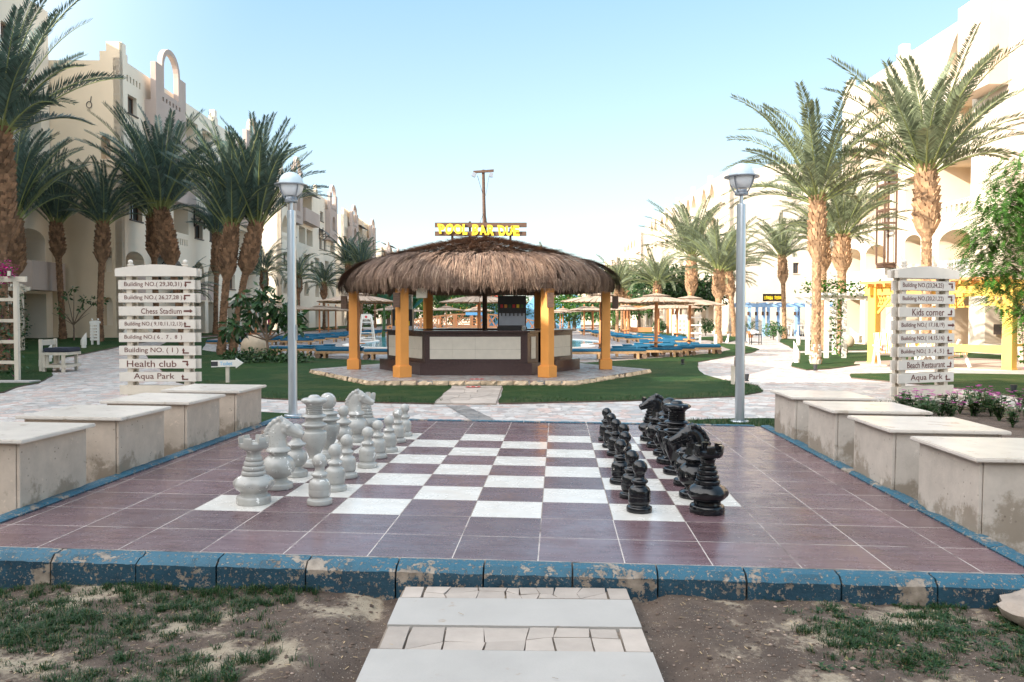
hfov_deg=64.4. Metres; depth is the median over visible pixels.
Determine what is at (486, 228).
bar sign
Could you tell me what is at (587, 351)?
sun lounger
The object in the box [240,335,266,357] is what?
stone globe
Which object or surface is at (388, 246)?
apartment building
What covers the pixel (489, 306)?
garden tree
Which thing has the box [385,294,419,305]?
banana plant
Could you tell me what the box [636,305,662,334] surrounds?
parasol
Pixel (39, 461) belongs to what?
block seat
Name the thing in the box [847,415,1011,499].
block seat
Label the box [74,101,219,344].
date palm
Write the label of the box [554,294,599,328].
garden tree
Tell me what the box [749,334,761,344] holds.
tray table
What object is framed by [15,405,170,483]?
block seat
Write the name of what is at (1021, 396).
flowering plant
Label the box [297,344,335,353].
sun lounger
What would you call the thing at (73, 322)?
young tree
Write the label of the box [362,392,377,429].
chess rook
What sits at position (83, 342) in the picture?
garden light
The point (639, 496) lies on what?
chess pawn
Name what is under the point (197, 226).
window
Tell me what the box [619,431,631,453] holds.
chess pawn
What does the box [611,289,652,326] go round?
garden tree
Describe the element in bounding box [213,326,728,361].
pool deck
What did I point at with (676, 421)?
chess queen
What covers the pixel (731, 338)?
lawn
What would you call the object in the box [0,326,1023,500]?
path
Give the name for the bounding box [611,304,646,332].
parasol
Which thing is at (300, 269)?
date palm
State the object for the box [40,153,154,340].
date palm
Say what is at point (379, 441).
chess pawn
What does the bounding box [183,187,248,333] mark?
date palm
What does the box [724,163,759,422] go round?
street lamp
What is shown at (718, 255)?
date palm
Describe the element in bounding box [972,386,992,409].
flowering plant
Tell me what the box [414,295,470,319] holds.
garden tree
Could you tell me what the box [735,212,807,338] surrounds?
date palm
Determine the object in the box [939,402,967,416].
flowering plant
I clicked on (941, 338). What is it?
signpost
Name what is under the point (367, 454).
chess pawn
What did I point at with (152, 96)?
apartment building
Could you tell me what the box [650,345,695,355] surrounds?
sun lounger
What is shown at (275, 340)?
sun lounger
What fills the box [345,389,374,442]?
chess knight
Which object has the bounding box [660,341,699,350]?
sun lounger
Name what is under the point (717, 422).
curb
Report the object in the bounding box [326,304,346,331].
parasol
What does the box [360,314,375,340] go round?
lifeguard chair
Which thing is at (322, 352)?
sun lounger
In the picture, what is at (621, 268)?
date palm
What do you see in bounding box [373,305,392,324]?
parasol
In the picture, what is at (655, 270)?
date palm
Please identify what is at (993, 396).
flowering plant
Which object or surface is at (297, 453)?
chess bishop
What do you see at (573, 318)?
round shrub
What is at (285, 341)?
sun lounger
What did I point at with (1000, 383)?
lawn
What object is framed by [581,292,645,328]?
garden tree
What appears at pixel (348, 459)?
chess pawn
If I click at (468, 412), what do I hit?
path band
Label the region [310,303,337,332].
parasol
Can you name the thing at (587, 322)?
distant building
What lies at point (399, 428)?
chess pawn
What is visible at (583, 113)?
sky
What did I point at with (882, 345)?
garden chair
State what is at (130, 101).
window
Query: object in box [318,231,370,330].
date palm
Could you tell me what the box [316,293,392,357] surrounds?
parasol
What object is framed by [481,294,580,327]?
blue pool house
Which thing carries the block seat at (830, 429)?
on the ground at (598, 326)
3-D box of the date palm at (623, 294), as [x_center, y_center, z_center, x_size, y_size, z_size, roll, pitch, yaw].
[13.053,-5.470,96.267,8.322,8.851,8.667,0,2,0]
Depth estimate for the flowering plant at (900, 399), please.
14.87 m
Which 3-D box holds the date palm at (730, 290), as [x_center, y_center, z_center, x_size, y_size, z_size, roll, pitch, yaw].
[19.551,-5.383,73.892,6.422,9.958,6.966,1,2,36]
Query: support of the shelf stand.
on the pool deck
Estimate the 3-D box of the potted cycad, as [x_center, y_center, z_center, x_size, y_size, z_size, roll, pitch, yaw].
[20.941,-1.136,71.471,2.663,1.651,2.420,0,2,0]
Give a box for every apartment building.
[49,41,262,337]
[262,157,337,329]
[335,205,375,325]
[376,241,398,323]
[604,253,620,325]
[621,228,644,326]
[645,164,841,333]
[842,0,1023,359]
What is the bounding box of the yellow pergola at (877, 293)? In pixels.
[854,276,1023,373]
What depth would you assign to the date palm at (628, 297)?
99.72 m
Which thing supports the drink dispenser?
on the bar counter
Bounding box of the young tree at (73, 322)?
[52,286,108,339]
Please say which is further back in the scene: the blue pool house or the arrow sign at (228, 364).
the blue pool house
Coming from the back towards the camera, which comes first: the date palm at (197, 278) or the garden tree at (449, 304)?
the garden tree at (449, 304)
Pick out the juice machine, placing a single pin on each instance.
(411, 318)
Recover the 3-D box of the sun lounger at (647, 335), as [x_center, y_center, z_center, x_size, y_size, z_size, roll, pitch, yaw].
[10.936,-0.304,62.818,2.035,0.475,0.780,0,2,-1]
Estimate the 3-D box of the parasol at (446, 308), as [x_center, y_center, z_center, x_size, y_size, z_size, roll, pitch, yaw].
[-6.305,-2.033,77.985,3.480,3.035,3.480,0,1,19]
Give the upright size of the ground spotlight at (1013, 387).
0.200 m
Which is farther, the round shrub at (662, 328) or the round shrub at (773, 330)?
the round shrub at (662, 328)
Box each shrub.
[220,346,315,362]
[557,305,585,328]
[598,311,620,327]
[652,319,666,332]
[697,318,714,335]
[761,321,786,339]
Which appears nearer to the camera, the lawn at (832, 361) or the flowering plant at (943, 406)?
the flowering plant at (943, 406)
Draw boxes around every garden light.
[80,333,86,347]
[793,342,799,362]
[797,333,800,344]
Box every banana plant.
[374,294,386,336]
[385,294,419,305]
[389,295,434,308]
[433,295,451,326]
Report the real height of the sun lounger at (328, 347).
0.475 m
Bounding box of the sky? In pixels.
[31,0,970,301]
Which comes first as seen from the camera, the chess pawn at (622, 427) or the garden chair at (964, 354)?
the chess pawn at (622, 427)
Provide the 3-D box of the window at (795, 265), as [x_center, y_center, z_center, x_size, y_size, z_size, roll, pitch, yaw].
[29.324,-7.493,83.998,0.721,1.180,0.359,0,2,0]
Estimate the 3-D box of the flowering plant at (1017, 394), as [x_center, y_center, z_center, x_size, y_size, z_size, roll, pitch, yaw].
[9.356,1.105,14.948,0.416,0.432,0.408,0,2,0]
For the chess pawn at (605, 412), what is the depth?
11.15 m
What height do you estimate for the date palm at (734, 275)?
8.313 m
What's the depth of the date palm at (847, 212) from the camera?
38.11 m
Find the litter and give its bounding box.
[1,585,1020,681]
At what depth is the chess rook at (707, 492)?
7.00 m
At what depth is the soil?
4.70 m
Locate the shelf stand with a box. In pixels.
[686,315,701,342]
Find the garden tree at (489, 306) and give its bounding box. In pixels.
[435,295,502,326]
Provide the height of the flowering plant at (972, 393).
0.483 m
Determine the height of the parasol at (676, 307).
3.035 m
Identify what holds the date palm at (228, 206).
on the lawn at (668, 376)
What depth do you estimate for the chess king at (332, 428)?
9.59 m
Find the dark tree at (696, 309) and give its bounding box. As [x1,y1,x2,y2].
[663,275,708,314]
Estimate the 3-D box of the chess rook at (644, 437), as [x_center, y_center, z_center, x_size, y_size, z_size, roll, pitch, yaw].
[1.930,1.079,11.237,0.357,0.598,0.365,1,2,5]
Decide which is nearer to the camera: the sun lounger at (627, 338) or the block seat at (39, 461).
the block seat at (39, 461)
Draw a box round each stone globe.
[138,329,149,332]
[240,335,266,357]
[847,334,854,346]
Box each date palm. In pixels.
[0,0,126,369]
[7,114,89,347]
[32,147,93,338]
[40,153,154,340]
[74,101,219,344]
[85,131,212,332]
[158,112,297,354]
[165,256,219,305]
[172,111,331,352]
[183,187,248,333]
[241,238,297,330]
[268,250,326,324]
[303,257,347,329]
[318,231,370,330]
[326,255,354,280]
[334,232,386,330]
[370,256,376,327]
[595,253,650,332]
[605,258,643,331]
[611,258,652,330]
[616,255,679,321]
[619,244,700,293]
[638,195,736,337]
[666,210,775,342]
[698,226,760,335]
[698,256,760,318]
[720,74,940,363]
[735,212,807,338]
[764,196,884,349]
[771,168,912,353]
[818,19,1023,358]
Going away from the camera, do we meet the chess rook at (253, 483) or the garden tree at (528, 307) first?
the chess rook at (253, 483)
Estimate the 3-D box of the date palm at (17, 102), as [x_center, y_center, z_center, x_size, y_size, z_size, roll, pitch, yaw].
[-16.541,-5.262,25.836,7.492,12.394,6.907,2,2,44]
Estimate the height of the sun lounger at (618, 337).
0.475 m
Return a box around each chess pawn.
[307,453,332,506]
[325,443,346,491]
[340,434,357,478]
[357,427,377,468]
[372,420,386,458]
[383,415,397,452]
[392,408,405,442]
[400,404,412,436]
[598,408,611,440]
[602,413,615,448]
[606,419,620,456]
[609,439,627,484]
[614,423,631,460]
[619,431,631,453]
[619,450,638,499]
[626,460,651,513]
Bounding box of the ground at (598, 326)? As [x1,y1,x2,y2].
[414,323,831,337]
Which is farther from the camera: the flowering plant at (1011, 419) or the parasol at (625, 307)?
the parasol at (625, 307)
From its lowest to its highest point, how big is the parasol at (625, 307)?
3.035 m
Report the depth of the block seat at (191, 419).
10.15 m
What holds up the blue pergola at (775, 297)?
on the path at (94, 379)
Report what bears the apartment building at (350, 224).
on the ground at (598, 326)
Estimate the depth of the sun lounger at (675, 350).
35.92 m
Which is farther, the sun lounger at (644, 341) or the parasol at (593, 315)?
the parasol at (593, 315)
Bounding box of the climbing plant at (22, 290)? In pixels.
[8,284,34,350]
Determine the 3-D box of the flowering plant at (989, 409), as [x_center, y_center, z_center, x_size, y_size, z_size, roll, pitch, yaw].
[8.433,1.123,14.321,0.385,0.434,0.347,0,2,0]
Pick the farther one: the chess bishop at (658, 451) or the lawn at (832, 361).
the lawn at (832, 361)
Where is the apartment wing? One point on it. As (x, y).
(39, 271)
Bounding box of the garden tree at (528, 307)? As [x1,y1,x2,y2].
[525,295,533,318]
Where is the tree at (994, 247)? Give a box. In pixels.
[946,150,1023,343]
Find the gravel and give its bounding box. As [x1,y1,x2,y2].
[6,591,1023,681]
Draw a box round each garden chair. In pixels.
[872,333,917,365]
[918,333,970,367]
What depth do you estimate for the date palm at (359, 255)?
79.28 m
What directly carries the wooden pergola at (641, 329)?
on the path at (94, 379)
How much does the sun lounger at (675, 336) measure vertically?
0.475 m
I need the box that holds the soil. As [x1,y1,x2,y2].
[0,584,1023,681]
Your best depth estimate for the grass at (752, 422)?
17.29 m
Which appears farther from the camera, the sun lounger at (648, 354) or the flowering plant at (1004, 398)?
the sun lounger at (648, 354)
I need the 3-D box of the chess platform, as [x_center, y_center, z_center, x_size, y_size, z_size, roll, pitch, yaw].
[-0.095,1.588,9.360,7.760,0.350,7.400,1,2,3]
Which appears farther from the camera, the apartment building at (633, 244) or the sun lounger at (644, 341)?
the apartment building at (633, 244)
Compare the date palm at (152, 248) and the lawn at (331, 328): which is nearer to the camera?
the date palm at (152, 248)
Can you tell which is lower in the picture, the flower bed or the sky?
the flower bed
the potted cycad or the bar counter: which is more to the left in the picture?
the bar counter
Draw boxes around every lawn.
[0,330,282,392]
[146,337,760,404]
[261,412,287,421]
[276,324,386,331]
[610,328,685,335]
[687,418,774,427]
[695,336,735,341]
[780,338,866,350]
[791,352,1001,370]
[850,373,1023,397]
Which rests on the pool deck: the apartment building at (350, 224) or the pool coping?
the pool coping
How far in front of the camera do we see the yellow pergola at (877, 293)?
28.34 m
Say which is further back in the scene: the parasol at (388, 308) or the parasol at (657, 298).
the parasol at (388, 308)
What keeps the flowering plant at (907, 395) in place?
on the flower bed
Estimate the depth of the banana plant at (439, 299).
79.64 m
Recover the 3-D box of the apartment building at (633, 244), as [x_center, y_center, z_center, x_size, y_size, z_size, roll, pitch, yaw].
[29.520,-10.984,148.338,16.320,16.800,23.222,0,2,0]
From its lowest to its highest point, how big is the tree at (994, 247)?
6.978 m
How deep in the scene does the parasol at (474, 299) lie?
34.64 m
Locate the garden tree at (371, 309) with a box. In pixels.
[363,294,422,327]
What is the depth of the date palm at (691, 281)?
61.44 m
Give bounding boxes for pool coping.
[342,336,598,347]
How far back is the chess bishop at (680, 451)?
8.21 m
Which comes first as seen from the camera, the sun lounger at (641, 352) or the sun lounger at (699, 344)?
the sun lounger at (641, 352)
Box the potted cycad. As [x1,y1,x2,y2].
[735,321,761,337]
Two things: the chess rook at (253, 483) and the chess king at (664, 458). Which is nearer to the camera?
the chess rook at (253, 483)
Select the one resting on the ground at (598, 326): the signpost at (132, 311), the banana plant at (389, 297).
the signpost at (132, 311)
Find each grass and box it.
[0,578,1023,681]
[179,379,952,425]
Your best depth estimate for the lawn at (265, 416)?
14.44 m
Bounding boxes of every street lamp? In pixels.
[274,172,307,416]
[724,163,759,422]
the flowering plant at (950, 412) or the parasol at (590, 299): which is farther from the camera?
the parasol at (590, 299)
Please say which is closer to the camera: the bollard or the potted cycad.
the bollard
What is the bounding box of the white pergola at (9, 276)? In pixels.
[0,253,40,382]
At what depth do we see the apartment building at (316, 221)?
85.89 m
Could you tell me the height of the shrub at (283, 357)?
0.871 m
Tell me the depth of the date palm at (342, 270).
95.68 m
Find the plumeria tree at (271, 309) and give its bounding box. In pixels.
[218,280,309,359]
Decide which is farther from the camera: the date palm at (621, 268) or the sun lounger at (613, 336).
the date palm at (621, 268)
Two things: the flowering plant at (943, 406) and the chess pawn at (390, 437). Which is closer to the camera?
the chess pawn at (390, 437)
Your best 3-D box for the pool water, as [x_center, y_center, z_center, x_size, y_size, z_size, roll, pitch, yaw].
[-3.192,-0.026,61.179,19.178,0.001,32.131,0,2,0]
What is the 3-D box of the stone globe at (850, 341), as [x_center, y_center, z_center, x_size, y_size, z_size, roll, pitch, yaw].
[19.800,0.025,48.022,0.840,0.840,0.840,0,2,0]
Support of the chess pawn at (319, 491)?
on the chess platform
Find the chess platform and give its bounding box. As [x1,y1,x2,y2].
[0,418,1023,585]
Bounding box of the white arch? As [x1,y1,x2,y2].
[790,273,880,357]
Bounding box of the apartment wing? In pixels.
[0,0,64,337]
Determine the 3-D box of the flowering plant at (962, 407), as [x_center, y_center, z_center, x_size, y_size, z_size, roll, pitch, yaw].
[8.069,1.082,14.692,0.423,0.494,0.395,1,2,23]
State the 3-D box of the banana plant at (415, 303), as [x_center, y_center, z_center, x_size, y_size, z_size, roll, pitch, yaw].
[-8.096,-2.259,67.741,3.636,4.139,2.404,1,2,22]
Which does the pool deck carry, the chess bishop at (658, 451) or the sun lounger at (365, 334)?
the sun lounger at (365, 334)
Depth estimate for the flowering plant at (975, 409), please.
14.27 m
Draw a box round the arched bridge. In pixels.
[387,312,533,328]
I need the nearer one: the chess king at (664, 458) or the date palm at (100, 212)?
the chess king at (664, 458)
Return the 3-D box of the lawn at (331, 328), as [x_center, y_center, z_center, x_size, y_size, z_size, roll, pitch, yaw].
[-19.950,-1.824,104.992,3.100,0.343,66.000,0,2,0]
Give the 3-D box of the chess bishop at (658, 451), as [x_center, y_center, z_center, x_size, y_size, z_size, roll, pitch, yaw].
[1.864,1.137,10.041,0.240,0.551,0.240,1,2,8]
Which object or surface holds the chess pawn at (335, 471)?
on the chess platform
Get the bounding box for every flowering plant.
[893,394,909,404]
[895,389,911,405]
[906,388,924,407]
[913,396,939,416]
[915,389,940,416]
[929,391,955,416]
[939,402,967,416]
[943,391,960,408]
[947,387,971,413]
[958,389,980,415]
[962,400,988,415]
[963,384,980,407]
[966,386,994,411]
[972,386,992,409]
[981,390,1003,412]
[981,392,997,415]
[985,391,1012,420]
[989,394,1010,420]
[1000,401,1022,427]
[1006,388,1022,410]
[1016,391,1023,407]
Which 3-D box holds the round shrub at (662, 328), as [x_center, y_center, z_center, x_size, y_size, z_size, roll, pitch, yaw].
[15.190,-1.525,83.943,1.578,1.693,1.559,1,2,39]
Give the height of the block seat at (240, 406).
0.903 m
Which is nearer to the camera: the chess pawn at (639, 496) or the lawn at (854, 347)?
the chess pawn at (639, 496)
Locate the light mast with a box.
[471,169,493,329]
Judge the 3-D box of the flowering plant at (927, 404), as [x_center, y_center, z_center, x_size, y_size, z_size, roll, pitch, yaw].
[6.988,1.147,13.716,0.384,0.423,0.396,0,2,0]
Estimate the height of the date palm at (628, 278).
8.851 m
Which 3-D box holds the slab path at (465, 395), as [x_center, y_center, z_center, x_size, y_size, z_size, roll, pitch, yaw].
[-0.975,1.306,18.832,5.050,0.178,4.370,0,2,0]
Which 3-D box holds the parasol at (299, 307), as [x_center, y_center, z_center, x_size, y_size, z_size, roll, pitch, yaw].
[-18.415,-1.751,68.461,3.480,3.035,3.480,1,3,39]
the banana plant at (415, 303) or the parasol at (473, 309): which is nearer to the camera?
the banana plant at (415, 303)
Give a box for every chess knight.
[263,415,304,490]
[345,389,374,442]
[639,393,664,448]
[668,422,710,499]
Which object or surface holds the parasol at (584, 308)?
on the pool deck
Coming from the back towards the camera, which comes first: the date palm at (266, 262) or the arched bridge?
the date palm at (266, 262)
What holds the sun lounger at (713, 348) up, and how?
on the pool deck
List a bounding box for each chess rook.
[232,434,274,505]
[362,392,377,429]
[638,397,651,441]
[686,442,728,515]
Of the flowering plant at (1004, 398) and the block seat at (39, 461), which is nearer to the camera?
the block seat at (39, 461)
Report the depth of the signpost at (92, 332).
38.03 m
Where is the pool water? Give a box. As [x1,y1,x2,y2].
[360,336,598,346]
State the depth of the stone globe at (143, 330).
41.96 m
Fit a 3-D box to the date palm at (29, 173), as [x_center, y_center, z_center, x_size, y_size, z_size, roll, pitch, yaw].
[-21.853,-4.857,35.412,7.051,10.460,6.658,0,2,0]
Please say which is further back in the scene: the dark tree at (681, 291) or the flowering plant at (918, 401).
the dark tree at (681, 291)
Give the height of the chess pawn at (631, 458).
0.452 m
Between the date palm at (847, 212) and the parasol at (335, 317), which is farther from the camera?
the parasol at (335, 317)
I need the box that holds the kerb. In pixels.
[0,416,1023,608]
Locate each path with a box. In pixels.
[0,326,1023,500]
[356,587,663,681]
[434,386,501,404]
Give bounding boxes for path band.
[446,405,494,419]
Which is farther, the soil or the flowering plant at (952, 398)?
the flowering plant at (952, 398)
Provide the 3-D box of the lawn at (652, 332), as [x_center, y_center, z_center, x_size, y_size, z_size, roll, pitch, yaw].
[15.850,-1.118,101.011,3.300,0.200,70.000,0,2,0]
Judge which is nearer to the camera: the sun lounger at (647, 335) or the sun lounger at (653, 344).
the sun lounger at (653, 344)
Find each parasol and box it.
[228,297,277,334]
[251,307,279,334]
[264,300,282,334]
[297,305,312,309]
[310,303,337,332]
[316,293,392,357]
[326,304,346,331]
[334,305,348,329]
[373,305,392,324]
[433,304,463,323]
[439,295,497,327]
[464,307,492,310]
[554,307,576,328]
[561,293,642,357]
[567,304,598,334]
[578,305,598,329]
[578,311,598,329]
[610,304,645,332]
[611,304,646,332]
[620,289,694,356]
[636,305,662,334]
[653,305,701,335]
[663,292,725,343]
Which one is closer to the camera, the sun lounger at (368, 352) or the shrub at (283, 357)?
the shrub at (283, 357)
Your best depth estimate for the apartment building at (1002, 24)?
43.39 m
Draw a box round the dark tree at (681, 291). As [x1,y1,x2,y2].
[627,264,728,334]
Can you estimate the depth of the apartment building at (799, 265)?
83.96 m
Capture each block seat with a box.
[0,421,95,514]
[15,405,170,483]
[99,393,225,456]
[161,384,266,436]
[770,390,877,444]
[803,401,932,467]
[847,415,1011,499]
[910,436,1023,554]
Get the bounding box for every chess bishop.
[287,424,307,477]
[336,405,352,448]
[653,411,663,455]
[673,443,686,486]
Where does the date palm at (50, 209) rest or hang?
on the lawn at (30, 359)
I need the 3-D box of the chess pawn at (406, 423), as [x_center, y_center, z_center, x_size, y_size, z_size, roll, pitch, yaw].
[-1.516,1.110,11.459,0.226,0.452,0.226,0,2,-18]
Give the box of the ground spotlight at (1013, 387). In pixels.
[1010,384,1016,393]
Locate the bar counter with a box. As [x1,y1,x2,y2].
[379,328,579,374]
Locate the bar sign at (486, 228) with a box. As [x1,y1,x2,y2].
[435,221,526,246]
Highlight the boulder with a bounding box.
[997,588,1023,627]
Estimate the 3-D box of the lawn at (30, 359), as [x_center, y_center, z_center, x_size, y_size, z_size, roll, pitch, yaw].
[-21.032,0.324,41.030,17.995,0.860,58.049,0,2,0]
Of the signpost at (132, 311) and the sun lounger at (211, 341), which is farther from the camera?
the sun lounger at (211, 341)
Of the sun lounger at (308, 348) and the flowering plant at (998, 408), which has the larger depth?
the sun lounger at (308, 348)
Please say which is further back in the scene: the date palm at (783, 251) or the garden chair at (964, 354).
the date palm at (783, 251)
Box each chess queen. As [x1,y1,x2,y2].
[301,395,327,468]
[663,400,690,475]
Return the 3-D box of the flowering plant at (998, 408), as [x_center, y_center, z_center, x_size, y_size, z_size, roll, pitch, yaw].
[8.172,1.108,13.636,0.462,0.504,0.362,1,2,37]
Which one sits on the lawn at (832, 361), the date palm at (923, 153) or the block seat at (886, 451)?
the date palm at (923, 153)
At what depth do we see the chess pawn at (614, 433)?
9.94 m
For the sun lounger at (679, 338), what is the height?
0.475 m
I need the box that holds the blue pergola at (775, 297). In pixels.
[734,294,837,335]
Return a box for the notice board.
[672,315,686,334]
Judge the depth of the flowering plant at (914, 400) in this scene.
15.46 m
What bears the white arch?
on the lawn at (832, 361)
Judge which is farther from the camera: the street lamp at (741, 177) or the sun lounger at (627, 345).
the sun lounger at (627, 345)
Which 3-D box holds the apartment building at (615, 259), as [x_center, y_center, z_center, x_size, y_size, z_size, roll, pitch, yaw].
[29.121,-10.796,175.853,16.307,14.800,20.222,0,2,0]
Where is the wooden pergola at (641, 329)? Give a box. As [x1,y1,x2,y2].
[619,306,673,333]
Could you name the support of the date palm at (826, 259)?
on the lawn at (854, 347)
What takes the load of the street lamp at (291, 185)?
on the lawn at (265, 416)
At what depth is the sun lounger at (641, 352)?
34.72 m
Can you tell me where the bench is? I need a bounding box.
[39,338,80,371]
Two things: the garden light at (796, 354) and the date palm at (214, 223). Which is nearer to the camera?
the garden light at (796, 354)
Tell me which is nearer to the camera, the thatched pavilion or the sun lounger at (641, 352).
the thatched pavilion
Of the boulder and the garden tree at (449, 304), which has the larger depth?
the garden tree at (449, 304)
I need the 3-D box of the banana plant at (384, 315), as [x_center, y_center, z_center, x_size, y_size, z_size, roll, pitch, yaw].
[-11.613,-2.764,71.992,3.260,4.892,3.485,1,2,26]
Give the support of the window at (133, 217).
in the apartment building at (152, 96)
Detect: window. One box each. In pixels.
[1,23,8,48]
[127,96,138,118]
[129,204,143,223]
[194,225,203,240]
[792,263,799,273]
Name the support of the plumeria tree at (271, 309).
on the lawn at (668, 376)
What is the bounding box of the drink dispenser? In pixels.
[497,296,526,329]
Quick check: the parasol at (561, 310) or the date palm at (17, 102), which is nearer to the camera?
the date palm at (17, 102)
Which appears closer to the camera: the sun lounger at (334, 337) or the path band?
the path band
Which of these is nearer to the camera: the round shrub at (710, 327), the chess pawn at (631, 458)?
the chess pawn at (631, 458)
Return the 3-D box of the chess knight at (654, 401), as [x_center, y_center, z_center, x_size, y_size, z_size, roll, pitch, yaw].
[1.885,1.040,10.684,0.374,0.711,0.320,1,2,32]
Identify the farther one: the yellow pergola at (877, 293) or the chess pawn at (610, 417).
the yellow pergola at (877, 293)
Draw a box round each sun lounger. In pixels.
[206,339,242,346]
[268,338,278,344]
[269,345,315,355]
[279,338,313,344]
[297,337,325,343]
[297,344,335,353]
[310,335,338,341]
[314,346,360,355]
[315,347,364,357]
[320,334,347,340]
[345,333,369,337]
[363,349,386,359]
[572,349,600,359]
[598,347,646,358]
[611,334,637,340]
[612,346,656,356]
[615,335,642,341]
[622,344,665,354]
[624,336,653,342]
[634,343,673,352]
[635,346,682,356]
[639,339,673,342]
[639,340,674,343]
[640,334,664,336]
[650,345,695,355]
[652,338,686,341]
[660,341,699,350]
[661,336,691,338]
[663,337,694,341]
[677,344,721,353]
[678,343,719,350]
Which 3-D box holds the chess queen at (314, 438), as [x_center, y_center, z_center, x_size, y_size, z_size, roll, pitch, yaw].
[-2.206,0.999,9.063,0.292,0.804,0.290,1,2,28]
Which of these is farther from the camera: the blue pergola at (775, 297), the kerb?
the blue pergola at (775, 297)
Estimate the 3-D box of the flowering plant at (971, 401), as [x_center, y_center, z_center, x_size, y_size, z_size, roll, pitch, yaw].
[8.111,1.098,14.324,0.402,0.484,0.417,0,2,0]
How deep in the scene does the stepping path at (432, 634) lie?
4.59 m
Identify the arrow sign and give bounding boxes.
[211,358,242,381]
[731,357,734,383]
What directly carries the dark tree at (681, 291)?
on the path at (94, 379)
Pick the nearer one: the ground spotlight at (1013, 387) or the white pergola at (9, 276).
the ground spotlight at (1013, 387)
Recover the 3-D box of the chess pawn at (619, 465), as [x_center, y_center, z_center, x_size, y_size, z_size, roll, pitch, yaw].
[1.113,1.230,8.310,0.226,0.452,0.226,1,2,18]
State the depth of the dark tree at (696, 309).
91.82 m
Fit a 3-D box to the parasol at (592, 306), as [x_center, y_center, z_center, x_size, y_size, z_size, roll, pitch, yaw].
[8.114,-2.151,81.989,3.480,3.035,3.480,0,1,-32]
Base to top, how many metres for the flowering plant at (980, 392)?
0.475 m
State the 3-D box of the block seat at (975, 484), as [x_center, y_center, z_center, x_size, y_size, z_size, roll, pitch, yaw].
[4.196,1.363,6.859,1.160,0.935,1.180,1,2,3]
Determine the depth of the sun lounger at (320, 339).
53.80 m
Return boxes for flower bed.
[928,406,1023,437]
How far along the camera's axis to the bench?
26.33 m
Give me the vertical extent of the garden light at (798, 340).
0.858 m
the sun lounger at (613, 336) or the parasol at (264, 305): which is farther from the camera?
the sun lounger at (613, 336)
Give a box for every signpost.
[89,318,100,344]
[115,260,201,395]
[887,260,959,405]
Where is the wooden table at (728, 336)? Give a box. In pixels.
[724,332,750,342]
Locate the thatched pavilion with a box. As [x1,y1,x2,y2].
[309,234,650,384]
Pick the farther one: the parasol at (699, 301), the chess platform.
the parasol at (699, 301)
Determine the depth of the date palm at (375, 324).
103.83 m
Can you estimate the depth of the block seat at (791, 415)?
11.43 m
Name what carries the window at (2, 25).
in the apartment wing
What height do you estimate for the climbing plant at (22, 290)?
3.000 m
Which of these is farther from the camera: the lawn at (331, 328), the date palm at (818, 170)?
the lawn at (331, 328)
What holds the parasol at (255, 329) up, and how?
on the pool deck
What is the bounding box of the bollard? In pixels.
[714,334,717,343]
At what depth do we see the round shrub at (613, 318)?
103.70 m
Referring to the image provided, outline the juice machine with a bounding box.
[392,295,413,329]
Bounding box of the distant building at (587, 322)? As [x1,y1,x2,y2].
[414,294,598,324]
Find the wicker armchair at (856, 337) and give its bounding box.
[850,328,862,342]
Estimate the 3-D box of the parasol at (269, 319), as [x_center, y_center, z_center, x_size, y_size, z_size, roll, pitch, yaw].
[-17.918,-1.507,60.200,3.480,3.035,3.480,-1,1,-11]
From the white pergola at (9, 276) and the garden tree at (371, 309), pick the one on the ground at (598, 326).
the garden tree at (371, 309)
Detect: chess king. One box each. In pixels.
[321,393,339,458]
[656,398,674,464]
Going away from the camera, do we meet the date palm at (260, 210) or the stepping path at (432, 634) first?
the stepping path at (432, 634)
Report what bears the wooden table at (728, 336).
on the path at (94, 379)
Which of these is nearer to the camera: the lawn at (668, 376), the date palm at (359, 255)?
the lawn at (668, 376)
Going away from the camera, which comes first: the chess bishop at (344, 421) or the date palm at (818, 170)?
the chess bishop at (344, 421)
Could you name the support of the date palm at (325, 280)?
on the lawn at (331, 328)
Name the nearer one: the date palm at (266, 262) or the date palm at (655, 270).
the date palm at (266, 262)
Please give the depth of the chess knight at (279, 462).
7.84 m

